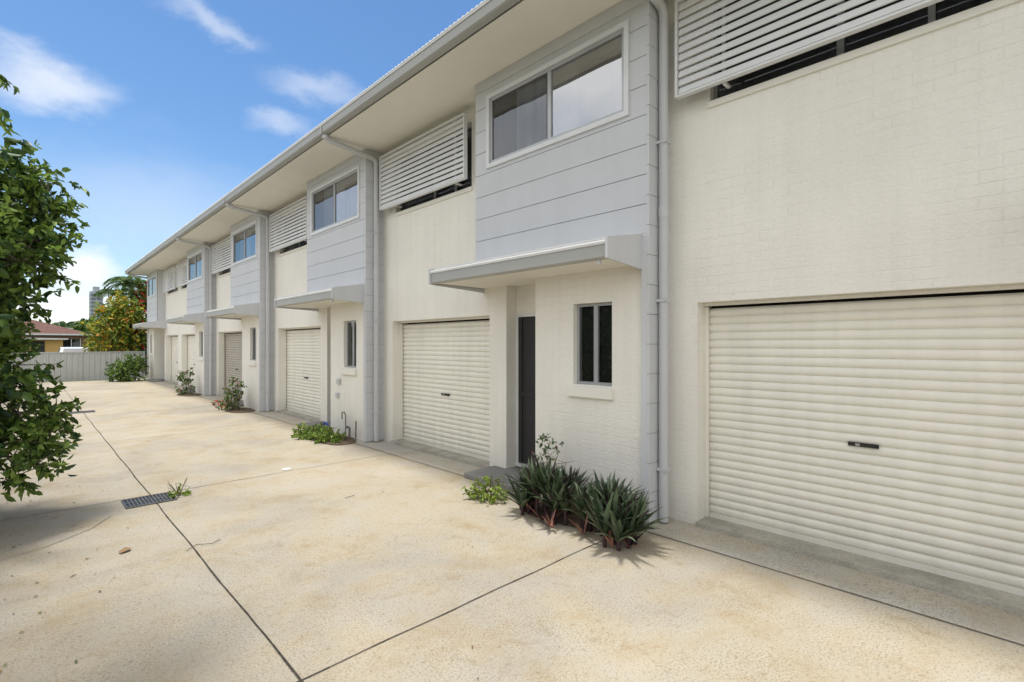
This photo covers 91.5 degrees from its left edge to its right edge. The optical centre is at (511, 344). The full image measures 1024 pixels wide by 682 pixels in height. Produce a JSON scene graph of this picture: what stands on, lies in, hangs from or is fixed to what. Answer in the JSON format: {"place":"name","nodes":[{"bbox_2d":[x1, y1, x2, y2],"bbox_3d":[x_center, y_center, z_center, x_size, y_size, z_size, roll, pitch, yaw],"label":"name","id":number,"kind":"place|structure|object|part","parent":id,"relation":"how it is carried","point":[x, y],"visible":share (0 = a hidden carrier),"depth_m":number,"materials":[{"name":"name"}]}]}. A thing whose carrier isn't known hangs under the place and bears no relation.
{"place":"outdoors","nodes":[
{"label":"outdoors","id":0,"kind":"place"},
{"bbox_2d":[20,319,81,333],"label":"roof","id":1,"kind":"structure","parent":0,"point":[44,328],"depth_m":59.96,"materials":[{"name":"brown tile"}]},
{"bbox_2d":[26,333,89,334],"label":"fascia","id":2,"kind":"structure","parent":1,"relation":"attached to","point":[53,334],"depth_m":58.40,"materials":[{"name":"white paint"}]},
{"bbox_2d":[22,335,87,346],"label":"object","id":3,"kind":"structure","parent":0,"point":[81,337],"depth_m":59.60,"materials":[{"name":"brown brick"}]},
{"bbox_2d":[63,339,79,346],"bbox_3d":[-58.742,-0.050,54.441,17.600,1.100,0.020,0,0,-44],"label":"window","id":4,"kind":"structure","parent":3,"relation":"in","point":[75,343],"depth_m":60.08,"materials":[{"name":"grey glass"}]},
{"bbox_2d":[37,349,146,382],"bbox_3d":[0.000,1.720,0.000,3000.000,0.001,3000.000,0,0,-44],"label":"ground","id":5,"kind":"structure","parent":0,"point":[96,380],"depth_m":23.56,"materials":[{"name":"beige concrete"}]},
{"bbox_2d":[3,338,67,351],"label":"ochre outbuilding","id":6,"kind":"structure","parent":5,"relation":"on","point":[52,344],"depth_m":40.31,"materials":[{"name":"yellow paint"}]},
{"bbox_2d":[7,341,44,351],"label":"windows","id":7,"kind":"structure","parent":6,"relation":"in","point":[42,347],"depth_m":39.99,"materials":[{"name":"black glass"}]},
{"bbox_2d":[39,316,104,351],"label":"distant trees","id":8,"kind":"object","parent":5,"relation":"on","point":[74,325],"visible":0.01,"depth_m":101.44,"materials":[{"name":"green plant"}]},
{"bbox_2d":[58,347,88,351],"bbox_3d":[-28.351,0.950,32.414,1.802,1.500,4.392,0,0,-44],"label":"parked car","id":9,"kind":"object","parent":5,"relation":"on","point":[70,349],"visible":0.05,"depth_m":31.70,"materials":[{"name":"white paint"}]},
{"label":"car windows","id":10,"kind":"part","parent":9,"relation":"part of","materials":[{"name":"plastic"}]},
{"bbox_2d":[9,351,144,381],"bbox_3d":[-20.379,1.028,22.844,5.800,1.344,0.086,0,0,-44],"label":"boundary fence","id":11,"kind":"object","parent":5,"relation":"on","point":[79,366],"visible":0.57,"depth_m":23.16,"materials":[{"name":"metal"}]},
{"bbox_2d":[76,288,146,351],"bbox_3d":[-21.628,-0.702,27.794,4.040,4.870,3.079,0,0,-44],"label":"croton bush","id":12,"kind":"object","parent":5,"relation":"on","point":[110,336],"visible":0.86,"depth_m":27.13,"materials":[{"name":"yellow plant"}]},
{"bbox_2d":[92,288,135,299],"bbox_3d":[-24.336,-0.877,30.740,2.343,5.169,2.387,0,0,-44],"label":"palm tree","id":13,"kind":"object","parent":5,"relation":"on","point":[100,293],"visible":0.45,"depth_m":30.20,"materials":[{"name":"green plant"}]},
{"bbox_2d":[102,276,146,350],"bbox_3d":[-22.716,-1.176,29.836,2.896,5.765,2.876,0,0,-44],"label":"palm tree","id":14,"kind":"object","parent":5,"relation":"on","point":[129,282],"visible":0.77,"depth_m":29.23,"materials":[{"name":"green plant"}]},
{"bbox_2d":[122,280,146,371],"bbox_3d":[-20.974,-1.119,29.244,3.447,5.697,4.124,0,0,-44],"label":"flame tree","id":15,"kind":"object","parent":5,"relation":"on","point":[140,294],"visible":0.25,"depth_m":28.69,"materials":[{"name":"green plant"}]},
{"bbox_2d":[89,286,102,318],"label":"apartment tower","id":16,"kind":"structure","parent":0,"point":[99,300],"depth_m":400.33,"materials":[{"name":"grey concrete"}]},
{"bbox_2d":[89,294,101,318],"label":"balcony windows","id":17,"kind":"structure","parent":16,"relation":"in","point":[89,294],"depth_m":399.78,"materials":[{"name":"grey glass"}]},
{"bbox_2d":[0,0,483,323],"label":"sky","id":18,"kind":"structure","parent":0,"point":[158,109],"materials":[{"name":"blue"}]},
{"bbox_2d":[0,379,1023,681],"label":"driveway","id":19,"kind":"structure","parent":0,"point":[426,571],"depth_m":3.50,"materials":[{"name":"concrete"}]},
{"bbox_2d":[0,74,90,501],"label":"lilly pilly tree","id":20,"kind":"object","parent":19,"relation":"on","point":[28,244],"visible":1,"depth_m":4.80,"materials":[{"name":"green plant"}]},
{"bbox_2d":[69,410,95,413],"bbox_3d":[-10.707,1.698,12.435,0.480,0.024,0.390,0,0,-44],"label":"drain grate","id":21,"kind":"object","parent":19,"relation":"on","point":[88,411],"visible":0.91,"depth_m":12.48,"materials":[{"name":"grey metal"}]},
{"bbox_2d":[103,353,148,381],"bbox_3d":[-17.634,1.094,22.880,1.737,1.419,1.682,0,0,-44],"label":"boundary shrub","id":22,"kind":"object","parent":19,"relation":"on","point":[134,365],"visible":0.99,"depth_m":22.68,"materials":[{"name":"green plant"}]},
{"bbox_2d":[121,492,177,508],"bbox_3d":[-3.938,1.698,5.418,0.450,0.024,0.370,0,0,-44],"label":"drain grate","id":23,"kind":"object","parent":19,"relation":"on","point":[141,501],"visible":0.91,"depth_m":5.40,"materials":[{"name":"grey metal"}]},
{"bbox_2d":[167,478,191,497],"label":"drain weed","id":24,"kind":"object","parent":19,"relation":"on","point":[172,495],"visible":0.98,"depth_m":5.58,"materials":[{"name":"green plant"}]},
{"bbox_2d":[175,367,195,394],"bbox_3d":[-10.989,1.274,16.798,0.618,0.973,0.784,0,0,-28],"label":"flowering shrub","id":25,"kind":"object","parent":19,"relation":"on","point":[185,382],"visible":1,"depth_m":16.75,"materials":[{"name":"green plant"}]},
{"bbox_2d":[210,400,225,409],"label":"red flower plant","id":26,"kind":"object","parent":19,"relation":"on","point":[218,402],"visible":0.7,"depth_m":12.86,"materials":[{"name":"green plant"}]},
{"bbox_2d":[217,377,246,410],"bbox_3d":[-7.147,1.292,12.846,0.648,0.942,0.987,0,0,-18],"label":"flowering shrub","id":27,"kind":"object","parent":19,"relation":"on","point":[236,399],"visible":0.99,"depth_m":12.70,"materials":[{"name":"green plant"}]},
{"bbox_2d":[0,476,478,678],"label":"fallen leaves","id":28,"kind":"object","parent":19,"relation":"on","point":[124,549],"visible":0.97,"depth_m":4.07,"materials":[{"name":"brown plant"}]},
{"bbox_2d":[291,422,345,443],"bbox_3d":[-3.501,1.619,8.934,0.723,0.431,1.397,0,0,-44],"label":"groundcover plant","id":29,"kind":"object","parent":19,"relation":"on","point":[320,433],"visible":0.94,"depth_m":8.84,"materials":[{"name":"green plant"}]},
{"bbox_2d":[323,379,356,439],"bbox_3d":[-3.077,1.175,9.012,0.285,1.050,1.020,0,0,-44],"label":"garden tap","id":30,"kind":"object","parent":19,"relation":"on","point":[338,381],"visible":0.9,"depth_m":8.99,"materials":[{"name":"grey metal"}]},
{"bbox_2d":[460,474,507,503],"bbox_3d":[-0.263,1.584,5.456,0.470,0.306,0.503,0,0,-44],"label":"fern clump","id":31,"kind":"object","parent":19,"relation":"on","point":[490,496],"visible":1,"depth_m":5.43,"materials":[{"name":"green plant"}]},
{"bbox_2d":[495,453,600,527],"bbox_3d":[0.479,1.389,4.938,0.987,0.621,1.200,0,0,-44],"label":"oyster plant","id":32,"kind":"object","parent":19,"relation":"on","point":[548,484],"visible":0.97,"depth_m":4.81,"materials":[{"name":"green plant"}]},
{"bbox_2d":[532,433,574,473],"bbox_3d":[0.384,1.266,5.261,0.306,0.673,0.491,0,0,-44],"label":"crown of thorns plant","id":33,"kind":"object","parent":19,"relation":"on","point":[545,437],"visible":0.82,"depth_m":5.24,"materials":[{"name":"green plant"}]},
{"bbox_2d":[125,0,1023,615],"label":"townhouse row","id":34,"kind":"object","parent":19,"relation":"on","point":[749,270],"visible":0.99,"depth_m":4.70,"materials":[{"name":"paint"}]},
{"bbox_2d":[519,316,534,464],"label":"screen doors","id":35,"kind":"structure","parent":34,"relation":"in","point":[526,324],"depth_m":6.56,"materials":[{"name":"black metal"}]},
{"bbox_2d":[148,0,935,385],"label":"window frames","id":36,"kind":"structure","parent":34,"relation":"in","point":[932,8],"depth_m":5.56,"materials":[{"name":"metal"}]},
{"bbox_2d":[170,293,1023,595],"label":"roller doors","id":37,"kind":"structure","parent":34,"relation":"in","point":[936,383],"depth_m":3.98,"materials":[{"name":"metal"}]},
{"bbox_2d":[561,468,668,550],"bbox_3d":[0.893,1.419,4.365,0.883,0.562,1.191,0,0,-21],"label":"oyster plant","id":38,"kind":"object","parent":19,"relation":"on","point":[619,513],"visible":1,"depth_m":4.21,"materials":[{"name":"green plant"}]}
]}

